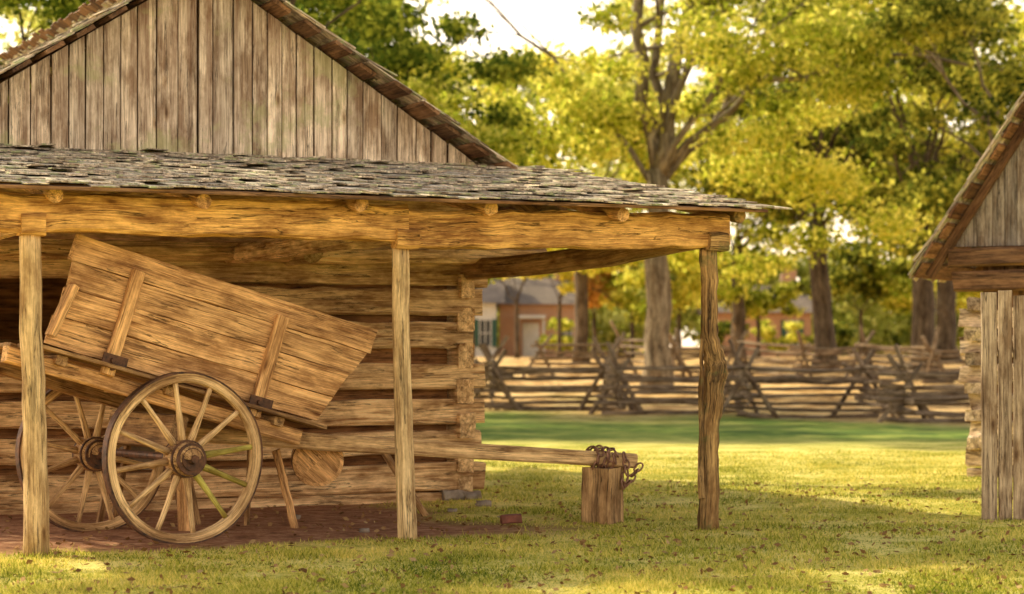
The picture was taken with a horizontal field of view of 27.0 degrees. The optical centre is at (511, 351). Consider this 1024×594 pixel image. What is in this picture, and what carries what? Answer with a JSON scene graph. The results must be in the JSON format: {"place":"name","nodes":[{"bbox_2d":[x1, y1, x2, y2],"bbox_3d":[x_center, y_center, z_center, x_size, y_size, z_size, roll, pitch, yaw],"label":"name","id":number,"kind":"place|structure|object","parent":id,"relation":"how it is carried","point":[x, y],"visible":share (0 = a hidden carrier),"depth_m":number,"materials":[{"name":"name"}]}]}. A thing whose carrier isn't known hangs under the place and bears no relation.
{"place":"outdoors","nodes":[
{"label":"outdoors","id":0,"kind":"place"},
{"bbox_2d":[0,346,1023,593],"bbox_3d":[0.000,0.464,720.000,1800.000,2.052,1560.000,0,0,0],"label":"ground","id":1,"kind":"structure","parent":0,"point":[620,432],"depth_m":20.53,"materials":[{"name":"green plant"}]},
{"bbox_2d":[0,0,85,103],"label":"oak tree","id":2,"kind":"object","parent":1,"relation":"on","point":[8,4],"visible":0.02,"depth_m":45.34,"materials":[{"name":"green plant"}]},
{"bbox_2d":[96,446,200,524],"bbox_3d":[-3.050,0.968,17.900,0.829,0.995,0.340,0,0,-35],"label":"sawhorse","id":3,"kind":"object","parent":1,"relation":"on","point":[102,511],"visible":0.13,"depth_m":17.79,"materials":[{"name":"wood"}]},
{"bbox_2d":[177,478,191,530],"bbox_3d":[-2.673,1.069,17.399,0.134,0.812,0.071,0,0,0],"label":"wooden prop","id":4,"kind":"object","parent":1,"relation":"on","point":[182,518],"visible":0.29,"depth_m":17.37,"materials":[{"name":"brown wood"}]},
{"bbox_2d":[0,0,417,64],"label":"oak tree","id":5,"kind":"object","parent":1,"relation":"on","point":[371,27],"visible":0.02,"depth_m":51.45,"materials":[{"name":"green plant"}]},
{"bbox_2d":[27,0,390,67],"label":"oak tree","id":6,"kind":"object","parent":1,"relation":"on","point":[65,8],"visible":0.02,"depth_m":42.03,"materials":[{"name":"green plant"}]},
{"bbox_2d":[244,450,250,524],"bbox_3d":[-2.207,1.085,17.899,0.090,0.780,0.060,0,0,0],"label":"wooden prop","id":7,"kind":"object","parent":1,"relation":"on","point":[247,517],"visible":0.3,"depth_m":17.88,"materials":[{"name":"brown wood"}]},
{"bbox_2d":[271,449,298,527],"bbox_3d":[-1.871,1.136,17.623,0.235,0.679,0.073,0,0,-16],"label":"wooden prop","id":8,"kind":"object","parent":1,"relation":"on","point":[283,482],"visible":0.97,"depth_m":17.60,"materials":[{"name":"brown wood"}]},
{"bbox_2d":[0,234,637,544],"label":"wooden cart","id":9,"kind":"object","parent":1,"relation":"on","point":[179,369],"visible":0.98,"depth_m":16.29,"materials":[{"name":"brown wood"}]},
{"bbox_2d":[291,449,343,486],"bbox_3d":[-1.630,0.901,17.782,0.437,0.441,0.242,0,0,-16],"label":"wooden tub","id":10,"kind":"object","parent":9,"relation":"hanging from","point":[316,468],"visible":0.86,"depth_m":17.71,"materials":[{"name":"brown wood"}]},
{"bbox_2d":[586,445,643,489],"bbox_3d":[0.883,1.001,18.536,0.489,0.394,0.238,0,0,-21],"label":"iron chain","id":11,"kind":"object","parent":9,"relation":"attached to","point":[599,448],"visible":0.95,"depth_m":18.46,"materials":[{"name":"brown metal"}]},
{"bbox_2d":[359,528,369,532],"bbox_3d":[-1.200,1.450,17.298,0.094,0.046,0.068,0,0,0],"label":"rock","id":12,"kind":"object","parent":1,"relation":"on","point":[365,530],"visible":0.98,"depth_m":17.27,"materials":[{"name":"stone"}]},
{"bbox_2d":[0,0,791,555],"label":"log cabin","id":13,"kind":"object","parent":1,"relation":"on","point":[284,150],"visible":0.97,"depth_m":19.45,"materials":[{"name":"brown wood"}]},
{"bbox_2d":[381,454,428,515],"bbox_3d":[-0.970,1.160,19.050,0.460,0.654,0.068,0,0,-14],"label":"wooden prop","id":14,"kind":"object","parent":1,"relation":"on","point":[389,460],"visible":0.45,"depth_m":19.02,"materials":[{"name":"brown wood"}]},
{"bbox_2d":[296,0,556,165],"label":"oak tree","id":15,"kind":"object","parent":1,"relation":"on","point":[505,68],"visible":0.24,"depth_m":54.83,"materials":[{"name":"green plant"}]},
{"bbox_2d":[447,508,456,511],"bbox_3d":[-0.549,1.459,19.598,0.093,0.045,0.071,0,0,0],"label":"rock","id":16,"kind":"object","parent":1,"relation":"on","point":[451,510],"visible":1,"depth_m":19.57,"materials":[{"name":"stone"}]},
{"bbox_2d":[396,73,531,283],"bbox_3d":[-1.211,-2.507,50.302,4.701,8.164,4.794,0,0,0],"label":"oak tree","id":17,"kind":"object","parent":1,"relation":"on","point":[496,140],"visible":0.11,"depth_m":49.60,"materials":[{"name":"green plant"}]},
{"bbox_2d":[475,500,491,506],"bbox_3d":[-0.272,1.444,20.203,0.161,0.081,0.132,0,0,0],"label":"rock","id":18,"kind":"object","parent":1,"relation":"on","point":[479,503],"visible":0.88,"depth_m":20.16,"materials":[{"name":"stone"}]},
{"bbox_2d":[474,278,504,356],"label":"clapboard house","id":19,"kind":"structure","parent":1,"relation":"on","point":[493,295],"depth_m":100.00,"materials":[{"name":"white paint"}]},
{"bbox_2d":[479,319,490,346],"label":"window","id":20,"kind":"structure","parent":19,"relation":"in","point":[484,324],"depth_m":99.93,"materials":[{"name":"clear glass"}]},
{"bbox_2d":[0,0,1020,354],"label":"distant wood","id":21,"kind":"object","parent":1,"relation":"on","point":[892,328],"visible":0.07,"depth_m":113.33,"materials":[{"name":"green plant"}]},
{"bbox_2d":[500,514,521,523],"bbox_3d":[-0.007,1.418,18.115,0.180,0.083,0.094,0,0,-10],"label":"brick","id":22,"kind":"object","parent":1,"relation":"on","point":[510,518],"visible":1,"depth_m":18.07,"materials":[{"name":"red brick"}]},
{"bbox_2d":[0,478,1023,593],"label":"fallen leaves","id":23,"kind":"object","parent":1,"relation":"on","point":[509,586],"visible":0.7,"depth_m":15.56,"materials":[{"name":"plant"}]},
{"bbox_2d":[498,249,550,357],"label":"understory tree","id":24,"kind":"object","parent":1,"relation":"on","point":[517,345],"visible":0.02,"depth_m":87.94,"materials":[{"name":"brown plant"}]},
{"bbox_2d":[496,273,574,356],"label":"brick house","id":25,"kind":"structure","parent":1,"relation":"on","point":[538,304],"depth_m":102.00,"materials":[{"name":"red brick"},{"name":"gray shingle"},{"name":"white paint"}]},
{"bbox_2d":[522,323,538,355],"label":"door","id":26,"kind":"structure","parent":25,"relation":"in","point":[530,331],"depth_m":101.90,"materials":[{"name":"white paint"}]},
{"bbox_2d":[562,320,571,336],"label":"window","id":27,"kind":"structure","parent":25,"relation":"in","point":[568,333],"depth_m":101.95,"materials":[{"name":"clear glass"}]},
{"bbox_2d":[520,272,587,356],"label":"understory tree","id":28,"kind":"object","parent":1,"relation":"on","point":[563,278],"visible":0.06,"depth_m":89.95,"materials":[{"name":"brown plant"}]},
{"bbox_2d":[538,317,591,355],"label":"garden shrub","id":29,"kind":"object","parent":1,"relation":"on","point":[567,325],"visible":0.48,"depth_m":95.67,"materials":[{"name":"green plant"}]},
{"bbox_2d":[471,73,691,361],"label":"oak tree","id":30,"kind":"object","parent":1,"relation":"on","point":[581,333],"visible":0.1,"depth_m":75.71,"materials":[{"name":"green plant"}]},
{"bbox_2d":[571,267,624,351],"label":"maple tree","id":31,"kind":"object","parent":1,"relation":"on","point":[593,298],"visible":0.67,"depth_m":87.52,"materials":[{"name":"orange plant"}]},
{"bbox_2d":[581,467,623,524],"bbox_3d":[0.787,1.249,18.501,0.294,0.510,0.290,0,0,31],"label":"wooden stump","id":32,"kind":"object","parent":1,"relation":"on","point":[602,500],"visible":0.91,"depth_m":18.39,"materials":[{"name":"brown wood"}]},
{"bbox_2d":[556,261,726,357],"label":"understory tree","id":33,"kind":"object","parent":1,"relation":"on","point":[690,280],"visible":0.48,"depth_m":86.47,"materials":[{"name":"green plant"}]},
{"bbox_2d":[611,259,773,356],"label":"understory tree","id":34,"kind":"object","parent":1,"relation":"on","point":[678,315],"visible":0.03,"depth_m":87.92,"materials":[{"name":"green plant"}]},
{"bbox_2d":[374,0,1023,389],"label":"oak tree","id":35,"kind":"object","parent":1,"relation":"on","point":[708,24],"visible":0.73,"depth_m":59.12,"materials":[{"name":"green plant"}]},
{"bbox_2d":[474,336,969,422],"bbox_3d":[4.376,0.573,49.095,19.470,1.993,3.393,0,0,40],"label":"split rail fence","id":36,"kind":"object","parent":1,"relation":"on","point":[892,399],"visible":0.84,"depth_m":47.46,"materials":[{"name":"brown wood"}]},
{"bbox_2d":[699,319,749,346],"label":"garden shrub","id":37,"kind":"object","parent":1,"relation":"on","point":[724,329],"visible":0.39,"depth_m":94.55,"materials":[{"name":"green plant"}]},
{"bbox_2d":[612,41,859,358],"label":"oak tree","id":38,"kind":"object","parent":1,"relation":"on","point":[762,232],"visible":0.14,"depth_m":83.32,"materials":[{"name":"green plant"}]},
{"bbox_2d":[521,320,964,383],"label":"split rail fence","id":39,"kind":"object","parent":1,"relation":"on","point":[927,352],"visible":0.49,"depth_m":66.26,"materials":[{"name":"brown wood"}]},
{"bbox_2d":[679,251,806,356],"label":"understory tree","id":40,"kind":"object","parent":1,"relation":"on","point":[762,303],"visible":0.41,"depth_m":89.79,"materials":[{"name":"green plant"}]},
{"bbox_2d":[697,269,812,356],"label":"brick house","id":41,"kind":"structure","parent":1,"relation":"on","point":[777,318],"depth_m":102.00,"materials":[{"name":"brown brick"}]},
{"bbox_2d":[787,320,797,344],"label":"window","id":42,"kind":"structure","parent":41,"relation":"in","point":[787,320],"depth_m":101.95,"materials":[{"name":"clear glass"}]},
{"bbox_2d":[750,319,804,356],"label":"garden shrub","id":43,"kind":"object","parent":1,"relation":"on","point":[768,333],"visible":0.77,"depth_m":96.43,"materials":[{"name":"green plant"}]},
{"bbox_2d":[675,0,981,368],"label":"oak tree","id":44,"kind":"object","parent":1,"relation":"on","point":[823,324],"visible":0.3,"depth_m":71.67,"materials":[{"name":"green plant"}]},
{"bbox_2d":[802,318,857,347],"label":"garden shrub","id":45,"kind":"object","parent":1,"relation":"on","point":[843,330],"visible":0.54,"depth_m":95.77,"materials":[{"name":"green plant"}]},
{"bbox_2d":[788,239,912,350],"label":"understory tree","id":46,"kind":"object","parent":1,"relation":"on","point":[843,279],"visible":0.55,"depth_m":86.69,"materials":[{"name":"green plant"}]},
{"bbox_2d":[781,0,1023,360],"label":"oak tree","id":47,"kind":"object","parent":1,"relation":"on","point":[946,320],"visible":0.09,"depth_m":79.67,"materials":[{"name":"green plant"}]},
{"bbox_2d":[794,0,1023,371],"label":"oak tree","id":48,"kind":"object","parent":1,"relation":"on","point":[935,192],"visible":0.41,"depth_m":67.64,"materials":[{"name":"green plant"}]},
{"bbox_2d":[860,261,980,314],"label":"understory tree","id":49,"kind":"object","parent":1,"relation":"on","point":[900,297],"visible":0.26,"depth_m":85.71,"materials":[{"name":"green plant"}]},
{"bbox_2d":[858,0,1023,181],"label":"oak tree","id":50,"kind":"object","parent":1,"relation":"on","point":[952,23],"visible":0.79,"depth_m":55.48,"materials":[{"name":"green plant"}]},
{"bbox_2d":[907,91,1023,476],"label":"log barn","id":51,"kind":"structure","parent":1,"relation":"on","point":[974,242],"depth_m":24.76,"materials":[{"name":"brown wood"}]},
{"bbox_2d":[981,290,1023,519],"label":"plank fence","id":52,"kind":"object","parent":1,"relation":"on","point":[1003,473],"visible":0.98,"depth_m":18.70,"materials":[{"name":"wood"}]},
{"bbox_2d":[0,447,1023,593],"bbox_3d":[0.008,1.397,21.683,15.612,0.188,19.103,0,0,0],"label":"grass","id":53,"kind":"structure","parent":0,"point":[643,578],"depth_m":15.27,"materials":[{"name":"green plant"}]},
{"bbox_2d":[0,0,1023,345],"label":"sky","id":54,"kind":"structure","parent":0,"point":[547,20],"materials":[{"name":"white"}]}
]}

